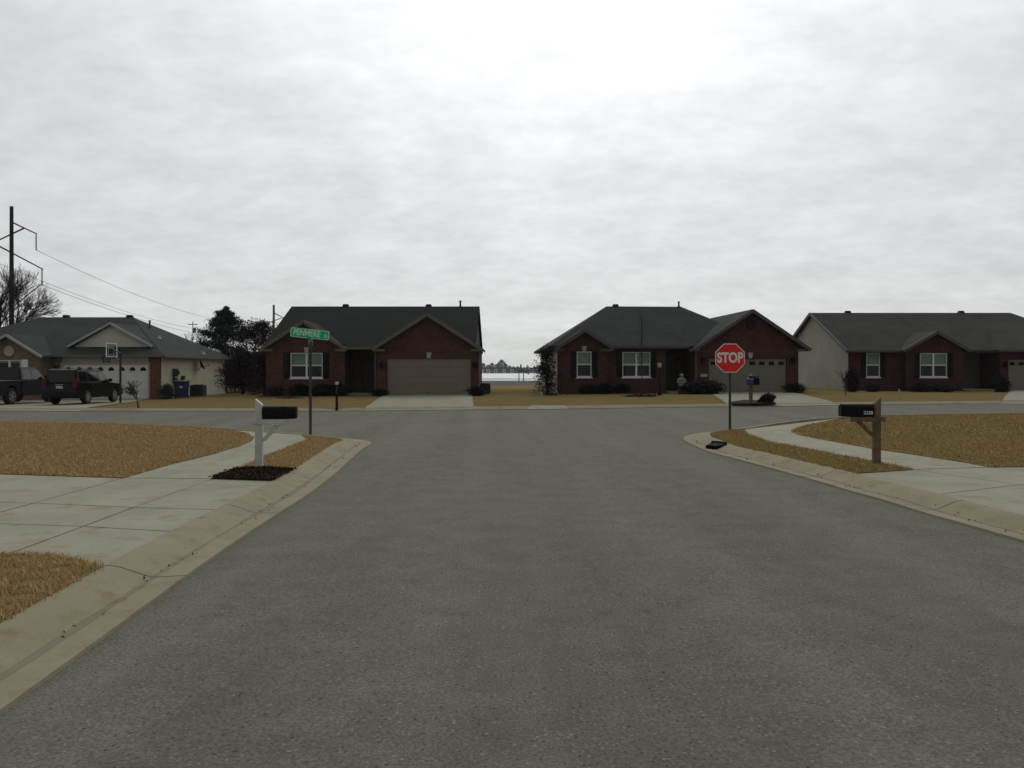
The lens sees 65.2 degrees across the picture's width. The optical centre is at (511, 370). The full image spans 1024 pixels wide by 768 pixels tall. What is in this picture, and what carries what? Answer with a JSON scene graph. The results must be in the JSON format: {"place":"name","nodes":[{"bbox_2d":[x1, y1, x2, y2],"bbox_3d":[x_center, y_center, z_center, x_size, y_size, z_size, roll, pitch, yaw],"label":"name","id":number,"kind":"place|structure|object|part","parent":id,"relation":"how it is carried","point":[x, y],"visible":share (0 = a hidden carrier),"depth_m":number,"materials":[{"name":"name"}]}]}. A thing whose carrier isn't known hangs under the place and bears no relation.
{"place":"outdoors","nodes":[
{"label":"outdoors","id":0,"kind":"place"},
{"bbox_2d":[0,553,100,621],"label":"lawn","id":1,"kind":"structure","parent":0,"point":[34,580],"depth_m":5.77,"materials":[{"name":"brown plant"}]},
{"bbox_2d":[0,399,144,410],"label":"driveway","id":2,"kind":"structure","parent":0,"point":[70,403],"depth_m":39.20,"materials":[{"name":"concrete"}]},
{"bbox_2d":[0,367,49,404],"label":"pickup truck","id":3,"kind":"object","parent":2,"relation":"on","point":[17,384],"visible":0.71,"depth_m":40.33,"materials":[{"name":"grey paint"}]},
{"bbox_3d":[-25.587,0.178,40.282,1.624,0.536,0.146,0,0,-1],"label":"rear window","id":4,"kind":"part","parent":3,"relation":"part of","materials":[{"name":"black glass"}]},
{"bbox_3d":[-24.754,0.199,40.790,0.135,0.495,0.750,0,0,-1],"label":"side window","id":5,"kind":"part","parent":3,"relation":"part of","materials":[{"name":"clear glass"}]},
{"bbox_3d":[-24.771,0.199,41.785,0.135,0.495,1.060,0,0,-1],"label":"side window","id":6,"kind":"part","parent":3,"relation":"part of","materials":[{"name":"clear glass"}]},
{"bbox_2d":[42,368,118,403],"bbox_3d":[-21.780,0.784,40.750,2.009,1.765,4.900,0,0,-2],"label":"sport utility vehicle","id":7,"kind":"object","parent":2,"relation":"on","point":[83,386],"visible":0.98,"depth_m":38.82,"materials":[{"name":"black paint"}]},
{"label":"rear window","id":8,"kind":"part","parent":7,"relation":"part of","materials":[{"name":"black glass"}]},
{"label":"side window","id":9,"kind":"part","parent":7,"relation":"part of","materials":[{"name":"black glass"}]},
{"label":"side window","id":10,"kind":"part","parent":7,"relation":"part of","materials":[{"name":"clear glass"}]},
{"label":"side window","id":11,"kind":"part","parent":7,"relation":"part of","materials":[{"name":"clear glass"}]},
{"bbox_2d":[0,423,252,478],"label":"lawn","id":12,"kind":"structure","parent":0,"point":[82,474],"depth_m":14.40,"materials":[{"name":"brown plant"}]},
{"bbox_2d":[0,421,342,622],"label":"dormant grass","id":13,"kind":"structure","parent":12,"relation":"on","point":[130,461],"depth_m":14.60,"materials":[{"name":"plant"}]},
{"bbox_2d":[0,474,269,564],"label":"driveway","id":14,"kind":"structure","parent":0,"point":[106,520],"depth_m":8.79,"materials":[{"name":"concrete"}]},
{"bbox_2d":[126,430,305,478],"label":"sidewalk","id":15,"kind":"structure","parent":0,"point":[205,467],"depth_m":13.43,"materials":[{"name":"concrete"}]},
{"bbox_2d":[209,465,296,480],"bbox_3d":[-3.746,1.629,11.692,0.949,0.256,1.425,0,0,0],"label":"mulch bed","id":16,"kind":"object","parent":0,"point":[223,478],"visible":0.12,"depth_m":11.13,"materials":[{"name":"brown wood"}]},
{"bbox_2d":[251,399,297,466],"bbox_3d":[-3.668,1.025,12.366,0.672,1.166,0.180,0,0,-4],"label":"mailbox","id":17,"kind":"object","parent":16,"relation":"on","point":[278,416],"visible":0.94,"depth_m":12.30,"materials":[{"name":"black wood"}]},
{"bbox_2d":[246,436,338,468],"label":"verge","id":18,"kind":"structure","parent":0,"point":[297,455],"depth_m":14.40,"materials":[{"name":"brown plant"}]},
{"bbox_2d":[290,327,328,434],"bbox_3d":[-4.882,0.295,19.325,0.724,2.669,0.605,0,0,38],"label":"street sign","id":19,"kind":"object","parent":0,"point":[310,334],"visible":1,"depth_m":19.32,"materials":[{"name":"metal"}]},
{"bbox_2d":[225,385,539,392],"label":"back lawn","id":20,"kind":"structure","parent":0,"point":[509,387],"depth_m":66.28,"materials":[{"name":"brown plant"}]},
{"bbox_2d":[0,206,42,324],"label":"power pole","id":21,"kind":"object","parent":20,"relation":"on","point":[11,244],"visible":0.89,"depth_m":89.90,"materials":[{"name":"wood"}]},
{"bbox_2d":[1,264,187,327],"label":"power line","id":22,"kind":"object","parent":21,"relation":"attached to","point":[93,300],"visible":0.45,"depth_m":116.89,"materials":[{"name":"metal"}]},
{"bbox_2d":[43,285,196,333],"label":"power line","id":23,"kind":"object","parent":21,"relation":"attached to","point":[112,310],"visible":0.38,"depth_m":106.78,"materials":[{"name":"metal"}]},
{"bbox_2d":[37,250,274,323],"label":"power line","id":24,"kind":"object","parent":21,"relation":"attached to","point":[118,287],"visible":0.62,"depth_m":110.15,"materials":[{"name":"metal"}]},
{"bbox_2d":[0,264,63,326],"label":"bare tree","id":25,"kind":"object","parent":20,"relation":"on","point":[15,287],"visible":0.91,"depth_m":77.32,"materials":[{"name":"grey plant"}]},
{"bbox_2d":[193,305,256,391],"bbox_3d":[-23.153,-1.742,64.210,8.795,7.084,7.976,0,0,0],"label":"pine tree","id":26,"kind":"object","parent":20,"relation":"on","point":[224,321],"visible":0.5,"depth_m":63.72,"materials":[{"name":"green plant"}]},
{"bbox_2d":[227,372,539,386],"bbox_3d":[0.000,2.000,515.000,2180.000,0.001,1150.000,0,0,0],"label":"ground","id":27,"kind":"structure","parent":0,"point":[510,383],"depth_m":122.14,"materials":[{"name":"brown soil"}]},
{"bbox_2d":[188,322,197,341],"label":"utility pole","id":28,"kind":"object","parent":27,"relation":"on","point":[193,329],"visible":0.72,"depth_m":149.93,"materials":[{"name":"wood"}]},
{"bbox_2d":[268,305,282,330],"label":"power pole","id":29,"kind":"object","parent":27,"relation":"on","point":[274,313],"visible":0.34,"depth_m":224.84,"materials":[{"name":"wood"}]},
{"bbox_2d":[496,360,505,372],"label":"tree","id":30,"kind":"object","parent":27,"relation":"on","point":[500,364],"visible":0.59,"depth_m":695.69,"materials":[{"name":"plant"}]},
{"bbox_2d":[484,367,537,372],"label":"brush","id":31,"kind":"object","parent":27,"relation":"on","point":[500,370],"visible":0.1,"depth_m":686.47,"materials":[{"name":"plant"}]},
{"bbox_2d":[0,401,1023,411],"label":"kerb","id":32,"kind":"structure","parent":27,"relation":"on","point":[475,408],"depth_m":33.37,"materials":[{"name":"concrete"}]},
{"bbox_2d":[335,382,337,409],"bbox_3d":[-7.089,1.048,32.369,0.120,1.180,0.100,0,0,0],"label":"yard marker","id":33,"kind":"object","parent":32,"relation":"on","point":[336,400],"visible":1,"depth_m":32.33,"materials":[{"name":"black plastic"}]},
{"bbox_2d":[364,394,473,410],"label":"driveway","id":34,"kind":"structure","parent":0,"point":[443,400],"depth_m":37.50,"materials":[{"name":"concrete"}]},
{"bbox_2d":[482,378,538,380],"bbox_3d":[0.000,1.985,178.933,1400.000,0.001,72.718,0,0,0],"label":"lake water","id":35,"kind":"structure","parent":0,"point":[506,379],"depth_m":174.51,"materials":[{"name":"grey liquid"}]},
{"bbox_2d":[482,373,539,377],"bbox_3d":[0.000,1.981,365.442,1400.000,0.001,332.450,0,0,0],"label":"lake ice","id":36,"kind":"structure","parent":0,"point":[503,375],"depth_m":310.77,"materials":[{"name":"white ice"}]},
{"bbox_2d":[0,404,1023,767],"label":"road","id":37,"kind":"structure","parent":0,"point":[518,588],"depth_m":5.05,"materials":[{"name":"grey asphalt"}]},
{"bbox_2d":[0,422,371,714],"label":"kerb","id":38,"kind":"structure","parent":37,"relation":"on","point":[37,650],"depth_m":5.90,"materials":[{"name":"concrete"}]},
{"bbox_2d":[61,433,1023,637],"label":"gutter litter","id":39,"kind":"object","parent":37,"relation":"on","point":[356,446],"visible":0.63,"depth_m":8.57,"materials":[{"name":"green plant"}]},
{"bbox_2d":[527,405,568,408],"bbox_3d":[1.458,1.521,33.044,1.750,0.123,0.912,0,0,0],"label":"inlet apron","id":40,"kind":"object","parent":37,"relation":"on","point":[558,407],"visible":1,"depth_m":32.98,"materials":[{"name":"concrete"}]},
{"bbox_2d":[683,413,1023,542],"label":"kerb","id":41,"kind":"structure","parent":37,"relation":"on","point":[996,521],"depth_m":10.17,"materials":[{"name":"concrete"}]},
{"bbox_2d":[706,441,726,448],"bbox_3d":[4.069,1.496,15.961,0.272,0.160,0.352,0,0,-32],"label":"storm drain","id":42,"kind":"object","parent":41,"relation":"on","point":[715,444],"visible":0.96,"depth_m":15.90,"materials":[{"name":"metal"}]},
{"bbox_2d":[0,0,1023,370],"label":"sky","id":43,"kind":"structure","parent":0,"point":[542,166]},
{"bbox_2d":[88,388,1023,407],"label":"front lawns","id":44,"kind":"structure","parent":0,"point":[513,397],"depth_m":39.80,"materials":[{"name":"brown plant"}]},
{"bbox_2d":[101,343,121,402],"bbox_3d":[-20.639,0.187,41.186,0.828,3.206,0.841,0,0,-43],"label":"basketball hoop","id":45,"kind":"object","parent":44,"relation":"on","point":[120,371],"visible":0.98,"depth_m":41.15,"materials":[{"name":"white metal"}]},
{"bbox_2d":[0,315,231,399],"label":"brick house","id":46,"kind":"structure","parent":44,"relation":"on","point":[154,358],"depth_m":49.25,"materials":[{"name":"brick"}]},
{"bbox_2d":[0,360,20,366],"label":"window","id":47,"kind":"structure","parent":46,"relation":"in","point":[3,363],"depth_m":47.45,"materials":[{"name":"white glass"}]},
{"bbox_2d":[63,365,147,398],"bbox_3d":[-24.626,0.824,48.530,5.325,2.536,0.100,0,0,0],"label":"garage door","id":48,"kind":"structure","parent":46,"relation":"in","point":[131,373],"depth_m":48.52,"materials":[{"name":"white metal"}]},
{"bbox_2d":[196,360,209,370],"bbox_3d":[-20.880,-0.342,54.078,0.794,0.714,0.534,0,0,36],"label":"satellite dish","id":49,"kind":"object","parent":46,"relation":"attached to","point":[201,365],"visible":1,"depth_m":54.00,"materials":[{"name":"black metal"}]},
{"bbox_2d":[118,380,141,407],"bbox_3d":[-16.145,1.051,33.669,0.946,1.294,0.736,0,0,0],"label":"bare shrub","id":50,"kind":"object","parent":44,"relation":"on","point":[131,389],"visible":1,"depth_m":33.73,"materials":[{"name":"brown plant"}]},
{"bbox_2d":[155,383,176,398],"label":"foundation shrub","id":51,"kind":"object","parent":44,"relation":"on","point":[167,391],"visible":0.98,"depth_m":47.72,"materials":[{"name":"green plant"}]},
{"bbox_2d":[173,380,189,397],"bbox_3d":[-20.399,1.183,49.426,0.920,1.112,0.985,0,0,-20],"label":"wheelie bin","id":52,"kind":"object","parent":44,"relation":"on","point":[182,388],"visible":0.9,"depth_m":49.05,"materials":[{"name":"blue plastic"}]},
{"bbox_2d":[189,384,206,396],"bbox_3d":[-20.590,1.381,52.500,0.960,0.922,0.960,0,0,0],"label":"air conditioner","id":53,"kind":"object","parent":44,"relation":"on","point":[198,390],"visible":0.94,"depth_m":52.10,"materials":[{"name":"grey metal"}]},
{"bbox_2d":[213,345,261,393],"bbox_3d":[-17.736,-0.095,53.676,4.521,3.389,4.254,0,0,0],"label":"hedge shrub","id":54,"kind":"object","parent":44,"relation":"on","point":[236,369],"visible":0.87,"depth_m":52.96,"materials":[{"name":"green plant"}]},
{"bbox_2d":[220,317,274,391],"bbox_3d":[-19.678,-1.205,62.334,6.718,5.872,6.816,0,0,42],"label":"cedar tree","id":55,"kind":"object","parent":44,"relation":"on","point":[255,330],"visible":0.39,"depth_m":61.34,"materials":[{"name":"green plant"}]},
{"bbox_2d":[245,347,265,395],"bbox_3d":[-15.390,0.077,49.694,2.550,3.047,2.446,0,0,0],"label":"corner shrub","id":56,"kind":"object","parent":44,"relation":"on","point":[260,359],"visible":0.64,"depth_m":49.40,"materials":[{"name":"green plant"}]},
{"bbox_2d":[260,385,284,395],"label":"foundation shrub","id":57,"kind":"object","parent":44,"relation":"on","point":[275,391],"visible":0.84,"depth_m":46.84,"materials":[{"name":"green plant"}]},
{"bbox_2d":[267,396,303,398],"bbox_3d":[-11.952,1.436,42.712,2.032,0.164,1.354,0,0,11],"label":"mulch ring","id":58,"kind":"object","parent":44,"relation":"on","point":[282,397],"visible":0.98,"depth_m":42.57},
{"bbox_2d":[285,382,312,395],"bbox_3d":[-12.293,1.104,46.472,1.760,0.887,1.814,0,0,-27],"label":"foundation shrub","id":59,"kind":"object","parent":44,"relation":"on","point":[299,389],"visible":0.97,"depth_m":46.17,"materials":[{"name":"green plant"}]},
{"bbox_2d":[259,395,347,396],"bbox_3d":[-12.100,1.532,46.375,5.000,0.188,1.150,0,0,0],"label":"planting bed","id":60,"kind":"object","parent":44,"relation":"on","point":[283,396],"visible":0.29,"depth_m":45.93,"materials":[{"name":"brown soil"}]},
{"bbox_2d":[306,384,333,395],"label":"foundation shrub","id":61,"kind":"object","parent":44,"relation":"on","point":[319,389],"visible":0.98,"depth_m":45.79,"materials":[{"name":"green plant"}]},
{"bbox_2d":[325,382,352,395],"bbox_3d":[-10.026,1.089,46.148,1.760,0.887,1.814,0,0,-33],"label":"foundation shrub","id":62,"kind":"object","parent":44,"relation":"on","point":[342,389],"visible":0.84,"depth_m":45.98,"materials":[{"name":"green plant"}]},
{"bbox_2d":[258,301,484,395],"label":"brick house","id":63,"kind":"structure","parent":44,"relation":"on","point":[407,350],"depth_m":47.10,"materials":[{"name":"red brick"}]},
{"bbox_2d":[289,353,322,378],"bbox_3d":[-12.075,-0.257,47.240,1.990,1.550,0.580,0,0,0],"label":"window","id":64,"kind":"structure","parent":63,"relation":"in","point":[299,361],"depth_m":47.15,"materials":[{"name":"white glass"}]},
{"bbox_2d":[363,359,376,391],"bbox_3d":[-8.725,0.308,49.320,0.910,2.080,0.120,0,0,0],"label":"front door","id":65,"kind":"structure","parent":63,"relation":"in","point":[368,364],"depth_m":49.34,"materials":[{"name":"black wood"}]},
{"bbox_2d":[387,359,470,394],"bbox_3d":[-4.875,0.493,47.110,5.070,2.510,0.100,0,0,0],"label":"garage door","id":66,"kind":"structure","parent":63,"relation":"in","point":[404,376],"depth_m":47.10,"materials":[{"name":"beige metal"}]},
{"bbox_2d":[370,389,389,395],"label":"foundation shrub","id":67,"kind":"object","parent":44,"relation":"on","point":[380,392],"visible":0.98,"depth_m":45.27,"materials":[{"name":"green plant"}]},
{"bbox_2d":[463,386,488,395],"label":"foundation shrub","id":68,"kind":"object","parent":44,"relation":"on","point":[478,391],"visible":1,"depth_m":44.52,"materials":[{"name":"green plant"}]},
{"bbox_2d":[480,383,490,393],"bbox_3d":[-1.620,1.167,48.400,0.780,0.802,0.780,0,0,0],"label":"air conditioner","id":69,"kind":"object","parent":44,"relation":"on","point":[486,385],"visible":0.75,"depth_m":48.09,"materials":[{"name":"grey metal"}]},
{"bbox_2d":[526,343,567,394],"bbox_3d":[1.997,-0.041,45.268,2.427,3.079,2.287,0,0,0],"label":"holly tree","id":70,"kind":"object","parent":44,"relation":"on","point":[545,369],"visible":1,"depth_m":45.15,"materials":[{"name":"green plant"}]},
{"bbox_2d":[576,384,595,393],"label":"foundation shrub","id":71,"kind":"object","parent":44,"relation":"on","point":[587,389],"visible":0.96,"depth_m":46.89,"materials":[{"name":"green plant"}]},
{"bbox_2d":[591,383,616,393],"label":"foundation shrub","id":72,"kind":"object","parent":44,"relation":"on","point":[603,388],"visible":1,"depth_m":46.72,"materials":[{"name":"green plant"}]},
{"bbox_2d":[557,392,667,393],"bbox_3d":[6.032,1.404,48.025,6.640,0.160,1.403,0,0,-4],"label":"planting bed","id":73,"kind":"object","parent":44,"relation":"on","point":[616,392],"visible":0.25,"depth_m":47.95,"materials":[{"name":"brown soil"}]},
{"bbox_2d":[613,383,633,393],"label":"foundation shrub","id":74,"kind":"object","parent":73,"relation":"on","point":[621,388],"visible":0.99,"depth_m":47.40,"materials":[{"name":"green plant"}]},
{"bbox_2d":[622,391,661,396],"bbox_3d":[6.712,1.255,41.872,2.375,0.325,1.519,0,0,-18],"label":"mulch mound","id":75,"kind":"object","parent":44,"relation":"on","point":[639,395],"visible":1,"depth_m":41.88,"materials":[{"name":"brown plant"}]},
{"bbox_2d":[635,315,648,393],"bbox_3d":[6.822,-0.757,42.007,0.795,4.487,0.786,0,0,0],"label":"sapling","id":76,"kind":"object","parent":75,"relation":"on","point":[641,349],"visible":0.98,"depth_m":41.97,"materials":[{"name":"brown plant"}]},
{"bbox_2d":[657,361,661,394],"bbox_3d":[8.106,0.462,43.933,0.240,2.000,0.240,0,0,0],"label":"lamp post","id":77,"kind":"object","parent":44,"relation":"on","point":[659,366],"visible":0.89,"depth_m":43.90,"materials":[{"name":"black metal"}]},
{"bbox_2d":[534,301,811,392],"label":"brick house","id":78,"kind":"structure","parent":44,"relation":"on","point":[599,347],"depth_m":48.77,"materials":[{"name":"red brick"}]},
{"bbox_2d":[576,352,592,377],"bbox_3d":[4.325,-0.327,48.324,0.995,1.613,0.580,0,0,-3],"label":"window","id":79,"kind":"structure","parent":78,"relation":"in","point":[584,359],"depth_m":48.24,"materials":[{"name":"white glass"}]},
{"bbox_2d":[622,352,650,377],"bbox_3d":[7.583,-0.320,49.096,1.826,1.612,0.580,0,0,-3],"label":"window","id":80,"kind":"structure","parent":78,"relation":"in","point":[631,367],"depth_m":49.01,"materials":[{"name":"white glass"}]},
{"bbox_2d":[666,358,677,389],"bbox_3d":[10.114,0.236,51.010,0.910,2.080,0.120,0,0,-3],"label":"front door","id":81,"kind":"structure","parent":78,"relation":"in","point":[671,363],"depth_m":51.03,"materials":[{"name":"black wood"}]},
{"bbox_2d":[709,359,785,391],"bbox_3d":[14.323,0.450,48.717,4.940,2.452,0.100,0,0,-3],"label":"garage door","id":82,"kind":"structure","parent":78,"relation":"in","point":[772,372],"depth_m":48.74,"materials":[{"name":"grey metal"}]},
{"bbox_2d":[677,374,685,393],"bbox_3d":[9.683,0.792,45.672,0.558,1.220,0.396,0,0,0],"label":"garden statue","id":83,"kind":"object","parent":44,"relation":"on","point":[681,380],"visible":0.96,"depth_m":45.56,"materials":[{"name":"grey stone"}]},
{"bbox_2d":[678,381,707,393],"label":"foundation shrub","id":84,"kind":"object","parent":44,"relation":"on","point":[691,387],"visible":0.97,"depth_m":45.28,"materials":[{"name":"green plant"}]},
{"bbox_2d":[695,379,728,393],"bbox_3d":[11.251,0.963,45.567,2.045,0.897,2.211,0,0,-11],"label":"foundation shrub","id":85,"kind":"object","parent":44,"relation":"on","point":[712,386],"visible":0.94,"depth_m":45.16,"materials":[{"name":"green plant"}]},
{"bbox_2d":[731,400,775,403],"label":"mulch island","id":86,"kind":"structure","parent":44,"relation":"on","point":[743,402],"depth_m":34.63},
{"bbox_2d":[747,374,759,404],"bbox_3d":[10.305,0.841,34.201,0.310,1.370,0.572,0,0,-15],"label":"mailbox","id":87,"kind":"object","parent":86,"relation":"on","point":[752,380],"visible":1,"depth_m":34.27,"materials":[{"name":"blue wood"}]},
{"bbox_2d":[757,392,776,402],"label":"grass clump","id":88,"kind":"object","parent":86,"relation":"on","point":[768,397],"visible":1,"depth_m":34.35,"materials":[{"name":"brown plant"}]},
{"bbox_2d":[780,383,810,392],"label":"foundation shrub","id":89,"kind":"object","parent":44,"relation":"on","point":[795,388],"visible":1,"depth_m":46.62,"materials":[{"name":"green plant"}]},
{"bbox_2d":[835,371,845,394],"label":"bare shrub","id":90,"kind":"object","parent":44,"relation":"on","point":[843,380],"visible":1,"depth_m":42.22,"materials":[{"name":"brown plant"}]},
{"bbox_2d":[841,365,862,391],"bbox_3d":[20.579,0.542,48.568,1.197,1.788,1.234,0,0,38],"label":"foundation shrub","id":91,"kind":"object","parent":44,"relation":"on","point":[851,381],"visible":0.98,"depth_m":48.42,"materials":[{"name":"green plant"}]},
{"bbox_2d":[860,383,882,391],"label":"foundation shrub","id":92,"kind":"object","parent":44,"relation":"on","point":[873,387],"visible":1,"depth_m":49.67,"materials":[{"name":"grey plant"}]},
{"bbox_2d":[793,311,1023,389],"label":"brick house","id":93,"kind":"structure","parent":44,"relation":"on","point":[962,350],"depth_m":55.49,"materials":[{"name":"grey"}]},
{"bbox_2d":[866,353,880,377],"bbox_3d":[24.381,-0.329,54.240,1.018,1.717,0.580,0,0,0],"label":"window","id":94,"kind":"structure","parent":93,"relation":"in","point":[871,358],"depth_m":54.14,"materials":[{"name":"white glass"}]},
{"bbox_2d":[920,353,947,377],"bbox_3d":[28.194,-0.313,53.740,1.919,1.675,0.580,0,0,0],"label":"window","id":95,"kind":"structure","parent":93,"relation":"in","point":[931,364],"depth_m":53.64,"materials":[{"name":"white glass"}]},
{"bbox_2d":[1008,360,1023,389],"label":"garage door","id":96,"kind":"structure","parent":93,"relation":"in","point":[1015,367],"depth_m":53.61,"materials":[{"name":"grey metal"}]},
{"bbox_2d":[857,390,968,390],"bbox_3d":[26.460,1.385,53.324,7.381,0.151,0.869,0,0,3],"label":"planting bed","id":97,"kind":"object","parent":44,"relation":"on","point":[909,390],"visible":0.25,"depth_m":53.01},
{"bbox_2d":[906,383,932,391],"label":"foundation shrub","id":98,"kind":"object","parent":44,"relation":"on","point":[919,387],"visible":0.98,"depth_m":50.63,"materials":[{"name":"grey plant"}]},
{"bbox_2d":[927,383,959,391],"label":"foundation shrub","id":99,"kind":"object","parent":44,"relation":"on","point":[941,388],"visible":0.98,"depth_m":50.39,"materials":[{"name":"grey plant"}]},
{"bbox_2d":[990,375,1012,391],"bbox_3d":[30.525,0.871,49.841,1.284,1.121,1.187,0,0,35],"label":"foundation shrub","id":100,"kind":"object","parent":44,"relation":"on","point":[1000,383],"visible":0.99,"depth_m":49.70,"materials":[{"name":"green plant"}]},
{"bbox_2d":[715,343,744,429],"bbox_3d":[5.326,0.444,19.550,0.710,2.249,0.050,0,0,4],"label":"stop sign","id":101,"kind":"object","parent":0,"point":[729,358],"visible":0.99,"depth_m":19.54,"materials":[{"name":"metal"}]},
{"bbox_2d":[713,391,835,405],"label":"driveway","id":102,"kind":"structure","parent":0,"point":[782,397],"depth_m":38.71,"materials":[{"name":"concrete"}]},
{"bbox_2d":[711,430,913,473],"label":"verge","id":103,"kind":"structure","parent":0,"point":[857,472],"depth_m":12.54,"materials":[{"name":"brown plant"}]},
{"bbox_2d":[838,397,885,463],"bbox_3d":[5.446,0.983,12.451,0.670,1.126,0.169,0,0,3],"label":"mailbox","id":104,"kind":"object","parent":103,"relation":"on","point":[859,414],"visible":0.98,"depth_m":12.39,"materials":[{"name":"brown wood"}]},
{"bbox_2d":[745,418,985,469],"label":"sidewalk","id":105,"kind":"structure","parent":0,"point":[782,434],"depth_m":14.80,"materials":[{"name":"concrete"}]},
{"bbox_2d":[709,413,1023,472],"bbox_3d":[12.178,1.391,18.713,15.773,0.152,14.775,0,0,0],"label":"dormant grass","id":106,"kind":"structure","parent":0,"point":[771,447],"depth_m":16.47,"materials":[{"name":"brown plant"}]},
{"bbox_2d":[861,467,1023,513],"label":"driveway","id":107,"kind":"structure","parent":0,"point":[999,487],"depth_m":10.44,"materials":[{"name":"concrete"}]},
{"bbox_2d":[1002,390,1023,403],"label":"driveway","id":108,"kind":"structure","parent":0,"point":[1015,395],"depth_m":41.01,"materials":[{"name":"concrete"}]}
]}

